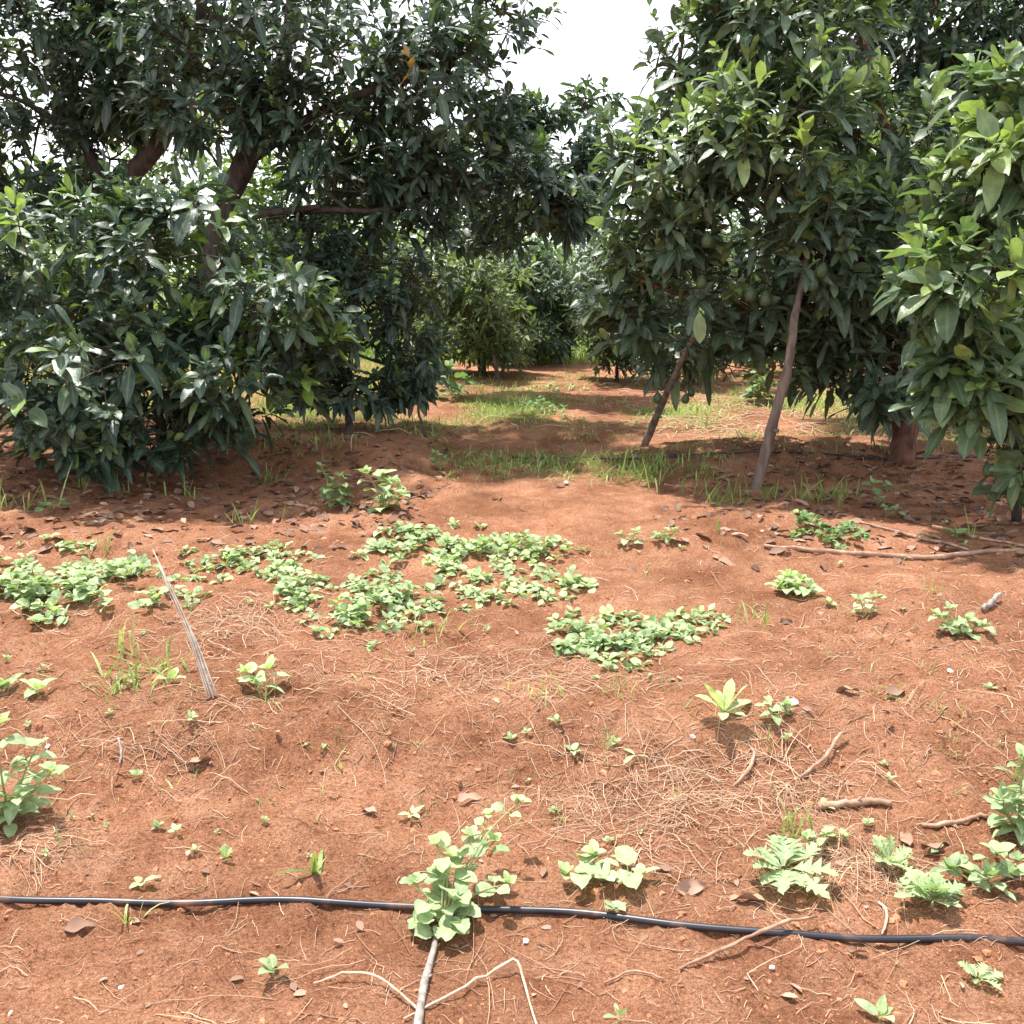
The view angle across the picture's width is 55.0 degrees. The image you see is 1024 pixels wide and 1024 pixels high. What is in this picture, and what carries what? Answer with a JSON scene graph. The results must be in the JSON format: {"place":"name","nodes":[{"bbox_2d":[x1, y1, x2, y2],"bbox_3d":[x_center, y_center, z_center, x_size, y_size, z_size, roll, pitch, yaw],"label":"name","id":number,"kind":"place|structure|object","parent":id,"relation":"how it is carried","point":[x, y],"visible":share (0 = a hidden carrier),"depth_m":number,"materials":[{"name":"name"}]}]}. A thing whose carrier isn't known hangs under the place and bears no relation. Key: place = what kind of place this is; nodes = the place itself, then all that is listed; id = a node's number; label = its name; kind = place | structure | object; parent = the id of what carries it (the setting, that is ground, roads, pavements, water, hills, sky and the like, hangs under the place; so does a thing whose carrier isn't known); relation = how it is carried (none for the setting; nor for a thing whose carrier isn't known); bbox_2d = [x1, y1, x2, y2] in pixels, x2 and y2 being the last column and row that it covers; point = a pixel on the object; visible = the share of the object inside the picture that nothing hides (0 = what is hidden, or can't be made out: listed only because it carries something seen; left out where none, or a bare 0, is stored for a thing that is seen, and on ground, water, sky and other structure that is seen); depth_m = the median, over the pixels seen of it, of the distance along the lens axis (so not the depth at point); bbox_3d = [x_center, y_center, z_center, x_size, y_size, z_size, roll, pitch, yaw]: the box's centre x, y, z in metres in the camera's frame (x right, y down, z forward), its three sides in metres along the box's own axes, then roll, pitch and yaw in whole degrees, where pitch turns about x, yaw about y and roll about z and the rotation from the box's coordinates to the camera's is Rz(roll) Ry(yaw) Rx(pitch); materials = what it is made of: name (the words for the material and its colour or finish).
{"place":"outdoors","nodes":[
{"label":"outdoors","id":0,"kind":"place"},
{"bbox_2d":[0,0,1021,271],"label":"sky","id":1,"kind":"structure","parent":0,"point":[600,39],"materials":[{"name":"white"}]},
{"bbox_2d":[0,272,1023,1023],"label":"ground","id":2,"kind":"structure","parent":0,"point":[542,506],"depth_m":3.11,"materials":[{"name":"red soil"}]},
{"bbox_2d":[0,673,22,693],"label":"seedling","id":3,"kind":"object","parent":2,"relation":"on","point":[6,683],"visible":0.95,"depth_m":3.31,"materials":[{"name":"green plant"}]},
{"bbox_2d":[0,712,69,837],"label":"broadleaf weed","id":4,"kind":"object","parent":2,"relation":"on","point":[13,806],"visible":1,"depth_m":2.66,"materials":[{"name":"green plant"}]},
{"bbox_2d":[0,461,72,510],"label":"grass tuft","id":5,"kind":"object","parent":2,"relation":"on","point":[28,504],"visible":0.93,"depth_m":5.90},
{"bbox_2d":[19,678,56,697],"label":"seedling","id":6,"kind":"object","parent":2,"relation":"on","point":[33,683],"visible":1,"depth_m":3.27,"materials":[{"name":"green plant"}]},
{"bbox_2d":[0,137,145,361],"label":"avocado tree","id":7,"kind":"object","parent":2,"relation":"on","point":[52,330],"visible":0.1,"depth_m":14.19,"materials":[{"name":"green plant"}]},
{"bbox_2d":[0,801,147,895],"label":"dead grass clump","id":8,"kind":"object","parent":2,"relation":"on","point":[20,844],"visible":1,"depth_m":2.54,"materials":[{"name":"plant"}]},
{"bbox_2d":[65,917,96,931],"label":"dead leaf","id":9,"kind":"object","parent":2,"relation":"on","point":[74,924],"visible":1,"depth_m":2.27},
{"bbox_2d":[0,532,212,625],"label":"creeping weed","id":10,"kind":"object","parent":2,"relation":"on","point":[80,579],"visible":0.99,"depth_m":4.23,"materials":[{"name":"green plant"}]},
{"bbox_2d":[23,629,199,702],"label":"grass tuft","id":11,"kind":"object","parent":2,"relation":"on","point":[117,685],"visible":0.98,"depth_m":3.43,"materials":[{"name":"plant"}]},
{"bbox_2d":[109,593,136,658],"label":"grass tuft","id":12,"kind":"object","parent":2,"relation":"on","point":[121,641],"visible":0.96,"depth_m":3.65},
{"bbox_2d":[0,0,330,407],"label":"avocado tree","id":13,"kind":"object","parent":2,"relation":"on","point":[73,122],"visible":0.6,"depth_m":8.35,"materials":[{"name":"green plant"}]},
{"bbox_2d":[26,698,308,805],"bbox_3d":[-1.047,0.726,3.026,0.852,0.144,0.496,0,14,0],"label":"dead grass clump","id":14,"kind":"object","parent":2,"relation":"on","point":[145,759],"visible":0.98,"depth_m":3.03,"materials":[{"name":"plant"}]},
{"bbox_2d":[0,157,363,494],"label":"avocado tree","id":15,"kind":"object","parent":2,"relation":"on","point":[217,337],"visible":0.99,"depth_m":6.09,"materials":[{"name":"green plant"}]},
{"bbox_2d":[153,550,217,698],"bbox_3d":[-1.088,0.374,3.263,0.233,0.488,0.029,7,16,26],"label":"dry stalk bundle","id":16,"kind":"object","parent":2,"relation":"on","point":[196,649],"visible":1,"depth_m":3.27,"materials":[{"name":"plant"}]},
{"bbox_2d":[100,60,302,338],"bbox_3d":[-5.059,-4.699,15.823,3.393,4.642,3.078,0,14,0],"label":"avocado tree","id":17,"kind":"object","parent":2,"relation":"on","point":[257,198],"visible":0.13,"depth_m":15.49,"materials":[{"name":"green plant"}]},
{"bbox_2d":[100,579,363,657],"bbox_3d":[-1.033,0.423,3.996,1.021,0.090,0.877,6,15,23],"label":"dead grass clump","id":18,"kind":"object","parent":2,"relation":"on","point":[232,616],"visible":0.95,"depth_m":3.98,"materials":[{"name":"plant"}]},
{"bbox_2d":[178,540,324,584],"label":"creeping weed","id":19,"kind":"object","parent":2,"relation":"on","point":[243,562],"visible":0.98,"depth_m":4.78,"materials":[{"name":"green plant"}]},
{"bbox_2d":[236,654,291,693],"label":"broadleaf weed","id":20,"kind":"object","parent":2,"relation":"on","point":[259,678],"visible":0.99,"depth_m":3.32,"materials":[{"name":"green plant"}]},
{"bbox_2d":[257,954,288,977],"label":"seedling","id":21,"kind":"object","parent":2,"relation":"on","point":[270,962],"visible":1,"depth_m":2.13,"materials":[{"name":"green plant"}]},
{"bbox_2d":[256,558,326,612],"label":"creeping weed","id":22,"kind":"object","parent":2,"relation":"on","point":[283,587],"visible":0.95,"depth_m":4.35,"materials":[{"name":"green plant"}]},
{"bbox_2d":[273,850,325,875],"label":"grass tuft","id":23,"kind":"object","parent":2,"relation":"on","point":[314,864],"visible":1,"depth_m":2.52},
{"bbox_2d":[236,113,434,340],"bbox_3d":[-2.942,-4.546,16.402,3.484,3.994,2.976,0,14,0],"label":"avocado tree","id":24,"kind":"object","parent":2,"relation":"on","point":[275,197],"visible":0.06,"depth_m":15.86,"materials":[{"name":"green plant"}]},
{"bbox_2d":[317,462,354,506],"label":"broadleaf weed","id":25,"kind":"object","parent":2,"relation":"on","point":[326,495],"visible":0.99,"depth_m":5.83,"materials":[{"name":"green plant"}]},
{"bbox_2d":[235,228,463,434],"bbox_3d":[-1.427,-1.532,8.389,2.029,1.699,1.652,0,14,0],"label":"avocado tree","id":26,"kind":"object","parent":2,"relation":"on","point":[401,386],"visible":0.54,"depth_m":8.25,"materials":[{"name":"green plant"}]},
{"bbox_2d":[96,0,611,429],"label":"avocado tree","id":27,"kind":"object","parent":2,"relation":"on","point":[259,117],"visible":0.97,"depth_m":7.50,"materials":[{"name":"green plant"}]},
{"bbox_2d":[277,563,448,651],"bbox_3d":[-0.605,0.358,4.174,0.765,0.127,0.765,9,16,31],"label":"creeping weed","id":28,"kind":"object","parent":2,"relation":"on","point":[356,611],"visible":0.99,"depth_m":4.11,"materials":[{"name":"green plant"}]},
{"bbox_2d":[314,971,415,1008],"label":"dry twig","id":29,"kind":"object","parent":2,"relation":"on","point":[377,977],"visible":1,"depth_m":2.12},
{"bbox_2d":[356,465,409,513],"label":"broadleaf weed","id":30,"kind":"object","parent":2,"relation":"on","point":[386,496],"visible":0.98,"depth_m":5.71,"materials":[{"name":"green plant"}]},
{"bbox_2d":[350,520,460,567],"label":"creeping weed","id":31,"kind":"object","parent":2,"relation":"on","point":[383,544],"visible":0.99,"depth_m":4.96,"materials":[{"name":"green plant"}]},
{"bbox_2d":[413,935,438,1023],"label":"dry stick","id":32,"kind":"object","parent":2,"relation":"on","point":[421,998],"visible":0.94,"depth_m":2.11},
{"bbox_2d":[399,610,481,645],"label":"grass tuft","id":33,"kind":"object","parent":2,"relation":"on","point":[443,622],"visible":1,"depth_m":3.89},
{"bbox_2d":[363,219,520,329],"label":"avocado tree","id":34,"kind":"object","parent":2,"relation":"on","point":[449,323],"visible":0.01,"depth_m":19.98,"materials":[{"name":"green plant"}]},
{"bbox_2d":[436,358,477,399],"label":"broadleaf weed","id":35,"kind":"object","parent":2,"relation":"on","point":[454,385],"visible":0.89,"depth_m":10.19,"materials":[{"name":"green plant"}]},
{"bbox_2d":[388,238,541,378],"bbox_3d":[-0.648,-2.732,12.848,2.128,2.023,1.999,0,14,0],"label":"avocado tree","id":36,"kind":"object","parent":2,"relation":"on","point":[470,310],"visible":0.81,"depth_m":12.51,"materials":[{"name":"green plant"}]},
{"bbox_2d":[399,792,530,941],"bbox_3d":[-0.085,0.876,2.443,0.444,0.193,0.233,-12,18,-40],"label":"broadleaf weed","id":37,"kind":"object","parent":2,"relation":"on","point":[455,908],"visible":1,"depth_m":2.40,"materials":[{"name":"green plant"}]},
{"bbox_2d":[182,616,752,724],"bbox_3d":[-0.234,0.540,3.627,2.117,0.112,0.929,0,14,0],"label":"dead grass clump","id":38,"kind":"object","parent":2,"relation":"on","point":[498,679],"visible":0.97,"depth_m":3.50,"materials":[{"name":"plant"}]},
{"bbox_2d":[403,958,536,1023],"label":"dry twig","id":39,"kind":"object","parent":2,"relation":"on","point":[484,976],"visible":0.98,"depth_m":2.11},
{"bbox_2d":[0,303,995,485],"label":"grass","id":40,"kind":"structure","parent":2,"relation":"on","point":[529,408],"depth_m":9.14,"materials":[{"name":"plant"}]},
{"bbox_2d":[415,517,589,576],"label":"creeping weed","id":41,"kind":"object","parent":2,"relation":"on","point":[485,543],"visible":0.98,"depth_m":4.83,"materials":[{"name":"green plant"}]},
{"bbox_2d":[0,478,1019,864],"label":"grass seedlings","id":42,"kind":"object","parent":2,"relation":"on","point":[452,686],"depth_m":3.10,"materials":[{"name":"plant"}]},
{"bbox_2d":[422,563,598,612],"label":"creeping weed","id":43,"kind":"object","parent":2,"relation":"on","point":[571,578],"visible":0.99,"depth_m":4.31,"materials":[{"name":"green plant"}]},
{"bbox_2d":[0,433,1023,1007],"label":"leaf litter","id":44,"kind":"object","parent":2,"relation":"on","point":[402,565],"visible":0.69,"depth_m":5.90,"materials":[{"name":"plant"}]},
{"bbox_2d":[0,895,1023,945],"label":"irrigation pipe","id":45,"kind":"object","parent":2,"relation":"on","point":[928,938],"visible":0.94,"depth_m":2.37,"materials":[{"name":"plastic"}]},
{"bbox_2d":[0,378,1023,1023],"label":"straw","id":46,"kind":"object","parent":2,"relation":"on","point":[750,428],"visible":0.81,"depth_m":3.08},
{"bbox_2d":[0,468,1023,1023],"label":"soil clods","id":47,"kind":"object","parent":2,"relation":"on","point":[594,890],"visible":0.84,"depth_m":2.62,"materials":[{"name":"soil"}]},
{"bbox_2d":[2,202,1023,302],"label":"distant wood","id":48,"kind":"object","parent":2,"relation":"on","point":[525,239],"visible":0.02,"depth_m":35.38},
{"bbox_2d":[402,74,629,360],"bbox_3d":[-0.025,-2.923,10.607,2.602,3.481,1.754,0,14,0],"label":"avocado tree","id":49,"kind":"object","parent":2,"relation":"on","point":[583,154],"visible":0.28,"depth_m":10.08,"materials":[{"name":"green plant"}]},
{"bbox_2d":[473,236,588,367],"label":"avocado tree","id":50,"kind":"object","parent":2,"relation":"on","point":[560,342],"visible":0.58,"depth_m":14.32,"materials":[{"name":"green plant"}]},
{"bbox_2d":[521,396,566,412],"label":"creeping weed","id":51,"kind":"object","parent":2,"relation":"on","point":[549,407],"visible":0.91,"depth_m":9.59,"materials":[{"name":"green plant"}]},
{"bbox_2d":[558,839,659,889],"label":"broadleaf weed","id":52,"kind":"object","parent":2,"relation":"on","point":[603,870],"visible":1,"depth_m":2.49,"materials":[{"name":"green plant"}]},
{"bbox_2d":[573,318,645,381],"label":"avocado bush","id":53,"kind":"object","parent":2,"relation":"on","point":[608,357],"visible":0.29,"depth_m":12.49,"materials":[{"name":"green plant"}]},
{"bbox_2d":[543,604,681,671],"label":"creeping weed","id":54,"kind":"object","parent":2,"relation":"on","point":[590,642],"visible":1,"depth_m":3.76,"materials":[{"name":"green plant"}]},
{"bbox_2d":[535,441,693,475],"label":"grass tuft","id":55,"kind":"object","parent":2,"relation":"on","point":[592,457],"visible":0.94,"depth_m":7.17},
{"bbox_2d":[604,900,626,912],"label":"seedling","id":56,"kind":"object","parent":2,"relation":"on","point":[616,903],"visible":0.97,"depth_m":2.38,"materials":[{"name":"green plant"}]},
{"bbox_2d":[550,213,701,328],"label":"avocado tree","id":57,"kind":"object","parent":2,"relation":"on","point":[583,263],"visible":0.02,"depth_m":21.02,"materials":[{"name":"green plant"}]},
{"bbox_2d":[615,526,642,544],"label":"broadleaf weed","id":58,"kind":"object","parent":2,"relation":"on","point":[636,540],"visible":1,"depth_m":4.93,"materials":[{"name":"green plant"}]},
{"bbox_2d":[477,701,808,921],"bbox_3d":[0.394,0.803,2.823,0.989,0.178,1.020,0,14,0],"label":"dead grass clump","id":59,"kind":"object","parent":2,"relation":"on","point":[661,805],"visible":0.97,"depth_m":2.87,"materials":[{"name":"plant"}]},
{"bbox_2d":[591,442,719,492],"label":"grass tuft","id":60,"kind":"object","parent":2,"relation":"on","point":[646,473],"visible":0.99,"depth_m":6.74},
{"bbox_2d":[561,185,762,384],"bbox_3d":[1.861,-2.833,11.973,2.535,2.649,2.250,0,14,0],"label":"avocado tree","id":61,"kind":"object","parent":2,"relation":"on","point":[585,279],"visible":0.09,"depth_m":11.78,"materials":[{"name":"green plant"}]},
{"bbox_2d":[640,331,694,446],"bbox_3d":[1.153,-0.853,7.108,0.094,1.123,1.391,-2,14,-8],"label":"prop pole","id":62,"kind":"object","parent":2,"relation":"on","point":[649,434],"visible":0.83,"depth_m":7.32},
{"bbox_2d":[650,526,685,542],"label":"broadleaf weed","id":63,"kind":"object","parent":2,"relation":"on","point":[663,534],"visible":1,"depth_m":4.92,"materials":[{"name":"green plant"}]},
{"bbox_2d":[677,878,705,895],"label":"dead leaf","id":64,"kind":"object","parent":2,"relation":"on","point":[692,886],"visible":1,"depth_m":2.44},
{"bbox_2d":[659,603,731,642],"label":"creeping weed","id":65,"kind":"object","parent":2,"relation":"on","point":[681,627],"visible":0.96,"depth_m":3.93,"materials":[{"name":"green plant"}]},
{"bbox_2d":[680,472,760,507],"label":"grass tuft","id":66,"kind":"object","parent":2,"relation":"on","point":[713,496],"visible":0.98,"depth_m":6.10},
{"bbox_2d":[694,678,751,720],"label":"rosette weed","id":67,"kind":"object","parent":2,"relation":"on","point":[724,699],"visible":1,"depth_m":3.18,"materials":[{"name":"green plant"}]},
{"bbox_2d":[664,178,828,315],"bbox_3d":[4.329,-4.608,18.408,3.810,3.264,3.104,0,14,0],"label":"avocado tree","id":68,"kind":"object","parent":2,"relation":"on","point":[737,269],"visible":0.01,"depth_m":18.11,"materials":[{"name":"green plant"}]},
{"bbox_2d":[679,915,816,969],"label":"dry twig","id":69,"kind":"object","parent":2,"relation":"on","point":[744,938],"visible":1,"depth_m":2.24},
{"bbox_2d":[730,892,765,901],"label":"dead leaf","id":70,"kind":"object","parent":2,"relation":"on","point":[751,896],"visible":1,"depth_m":2.40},
{"bbox_2d":[736,595,768,628],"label":"grass tuft","id":71,"kind":"object","parent":2,"relation":"on","point":[763,618],"visible":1,"depth_m":3.97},
{"bbox_2d":[512,451,993,459],"bbox_3d":[4.147,-0.374,7.085,8.335,0.135,0.375,1,14,3],"label":"irrigation pipe","id":72,"kind":"object","parent":2,"relation":"on","point":[771,452],"visible":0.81,"depth_m":7.14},
{"bbox_2d":[738,365,777,401],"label":"leafy shrub","id":73,"kind":"object","parent":2,"relation":"on","point":[758,393],"visible":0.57,"depth_m":10.23,"materials":[{"name":"green plant"}]},
{"bbox_2d":[567,0,980,464],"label":"avocado tree","id":74,"kind":"object","parent":2,"relation":"on","point":[731,153],"visible":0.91,"depth_m":6.38,"materials":[{"name":"green plant"}]},
{"bbox_2d":[709,200,838,378],"bbox_3d":[3.776,-2.927,12.602,2.898,2.543,2.289,0,14,0],"label":"avocado tree","id":75,"kind":"object","parent":2,"relation":"on","point":[781,362],"depth_m":12.59,"materials":[{"name":"green plant"}]},
{"bbox_2d":[754,695,795,724],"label":"broadleaf weed","id":76,"kind":"object","parent":2,"relation":"on","point":[786,702],"visible":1,"depth_m":3.15,"materials":[{"name":"green plant"}]},
{"bbox_2d":[750,242,811,489],"bbox_3d":[1.806,-0.926,6.368,0.183,1.650,0.694,12,18,39],"label":"prop pole","id":77,"kind":"object","parent":2,"relation":"on","point":[771,428],"visible":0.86,"depth_m":6.22,"materials":[{"name":"wood"}]},
{"bbox_2d":[743,834,838,898],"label":"lobed weed","id":78,"kind":"object","parent":2,"relation":"on","point":[784,847],"visible":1,"depth_m":2.46,"materials":[{"name":"green plant"}]},
{"bbox_2d":[770,778,812,837],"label":"grass tuft","id":79,"kind":"object","parent":2,"relation":"on","point":[790,823],"visible":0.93,"depth_m":2.66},
{"bbox_2d":[765,568,825,596],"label":"broadleaf weed","id":80,"kind":"object","parent":2,"relation":"on","point":[787,580],"visible":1,"depth_m":4.29,"materials":[{"name":"green plant"}]},
{"bbox_2d":[747,471,844,508],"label":"grass tuft","id":81,"kind":"object","parent":2,"relation":"on","point":[821,494],"visible":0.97,"depth_m":5.98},
{"bbox_2d":[694,718,914,837],"bbox_3d":[0.848,0.782,2.888,0.595,0.140,0.606,13,19,42],"label":"dead grass clump","id":82,"kind":"object","parent":2,"relation":"on","point":[794,790],"visible":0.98,"depth_m":2.89,"materials":[{"name":"plant"}]},
{"bbox_2d":[799,731,847,778],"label":"dry twig","id":83,"kind":"object","parent":2,"relation":"on","point":[828,751],"visible":1,"depth_m":3.00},
{"bbox_2d":[801,825,849,847],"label":"broadleaf weed","id":84,"kind":"object","parent":2,"relation":"on","point":[826,830],"visible":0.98,"depth_m":2.59,"materials":[{"name":"green plant"}]},
{"bbox_2d":[787,509,869,549],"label":"creeping weed","id":85,"kind":"object","parent":2,"relation":"on","point":[805,516],"visible":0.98,"depth_m":5.13,"materials":[{"name":"green plant"}]},
{"bbox_2d":[817,796,891,808],"bbox_3d":[0.970,0.824,2.793,0.208,0.034,0.043,0,14,0],"label":"dry stick","id":86,"kind":"object","parent":2,"relation":"on","point":[857,802],"visible":1,"depth_m":2.79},
{"bbox_2d":[728,806,999,927],"bbox_3d":[0.903,0.898,2.535,0.708,0.061,0.531,0,14,0],"label":"dead grass clump","id":87,"kind":"object","parent":2,"relation":"on","point":[857,864],"visible":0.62,"depth_m":2.52,"materials":[{"name":"plant"}]},
{"bbox_2d":[850,590,885,617],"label":"broadleaf weed","id":88,"kind":"object","parent":2,"relation":"on","point":[859,597],"visible":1,"depth_m":4.05,"materials":[{"name":"green plant"}]},
{"bbox_2d":[854,995,894,1021],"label":"seedling","id":89,"kind":"object","parent":2,"relation":"on","point":[882,1008],"visible":1,"depth_m":1.97,"materials":[{"name":"green plant"}]},
{"bbox_2d":[860,475,901,505],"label":"broadleaf weed","id":90,"kind":"object","parent":2,"relation":"on","point":[876,491],"visible":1,"depth_m":5.95,"materials":[{"name":"green plant"}]},
{"bbox_2d":[764,544,1023,559],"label":"dry stick","id":91,"kind":"object","parent":2,"relation":"on","point":[901,556],"visible":0.99,"depth_m":4.85,"materials":[{"name":"wood"}]},
{"bbox_2d":[871,834,916,871],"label":"lobed weed","id":92,"kind":"object","parent":2,"relation":"on","point":[880,843],"visible":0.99,"depth_m":2.52,"materials":[{"name":"green plant"}]},
{"bbox_2d":[770,0,1023,347],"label":"avocado tree","id":93,"kind":"object","parent":2,"relation":"on","point":[1006,21],"visible":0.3,"depth_m":8.18,"materials":[{"name":"green plant"}]},
{"bbox_2d":[859,521,968,550],"bbox_3d":[2.079,0.120,5.117,0.029,0.035,0.605,-11,18,-38],"label":"dry stick","id":94,"kind":"object","parent":2,"relation":"on","point":[920,537],"visible":1,"depth_m":5.10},
{"bbox_2d":[894,868,965,907],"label":"lobed weed","id":95,"kind":"object","parent":2,"relation":"on","point":[920,883],"visible":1,"depth_m":2.34,"materials":[{"name":"green plant"}]},
{"bbox_2d":[870,38,1023,521],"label":"avocado tree","id":96,"kind":"object","parent":2,"relation":"on","point":[969,376],"visible":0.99,"depth_m":4.87,"materials":[{"name":"green plant"}]},
{"bbox_2d":[921,812,989,827],"bbox_3d":[1.216,0.839,2.681,0.206,0.031,0.039,-1,14,-3],"label":"dry stick","id":97,"kind":"object","parent":2,"relation":"on","point":[952,822],"visible":0.87,"depth_m":2.67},
{"bbox_2d":[928,601,995,641],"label":"broadleaf weed","id":98,"kind":"object","parent":2,"relation":"on","point":[953,624],"visible":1,"depth_m":3.82,"materials":[{"name":"green plant"}]},
{"bbox_2d":[929,840,1023,901],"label":"broadleaf weed","id":99,"kind":"object","parent":2,"relation":"on","point":[1006,868],"visible":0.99,"depth_m":2.42,"materials":[{"name":"green plant"}]},
{"bbox_2d":[932,525,1023,546],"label":"dry stick","id":100,"kind":"object","parent":2,"relation":"on","point":[993,540],"visible":0.71,"depth_m":5.01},
{"bbox_2d":[958,960,1003,990],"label":"lobed weed","id":101,"kind":"object","parent":2,"relation":"on","point":[972,968],"visible":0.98,"depth_m":2.13,"materials":[{"name":"green plant"}]},
{"bbox_2d":[982,743,1023,845],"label":"broadleaf weed","id":102,"kind":"object","parent":2,"relation":"on","point":[1004,801],"visible":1,"depth_m":2.59,"materials":[{"name":"green plant"}]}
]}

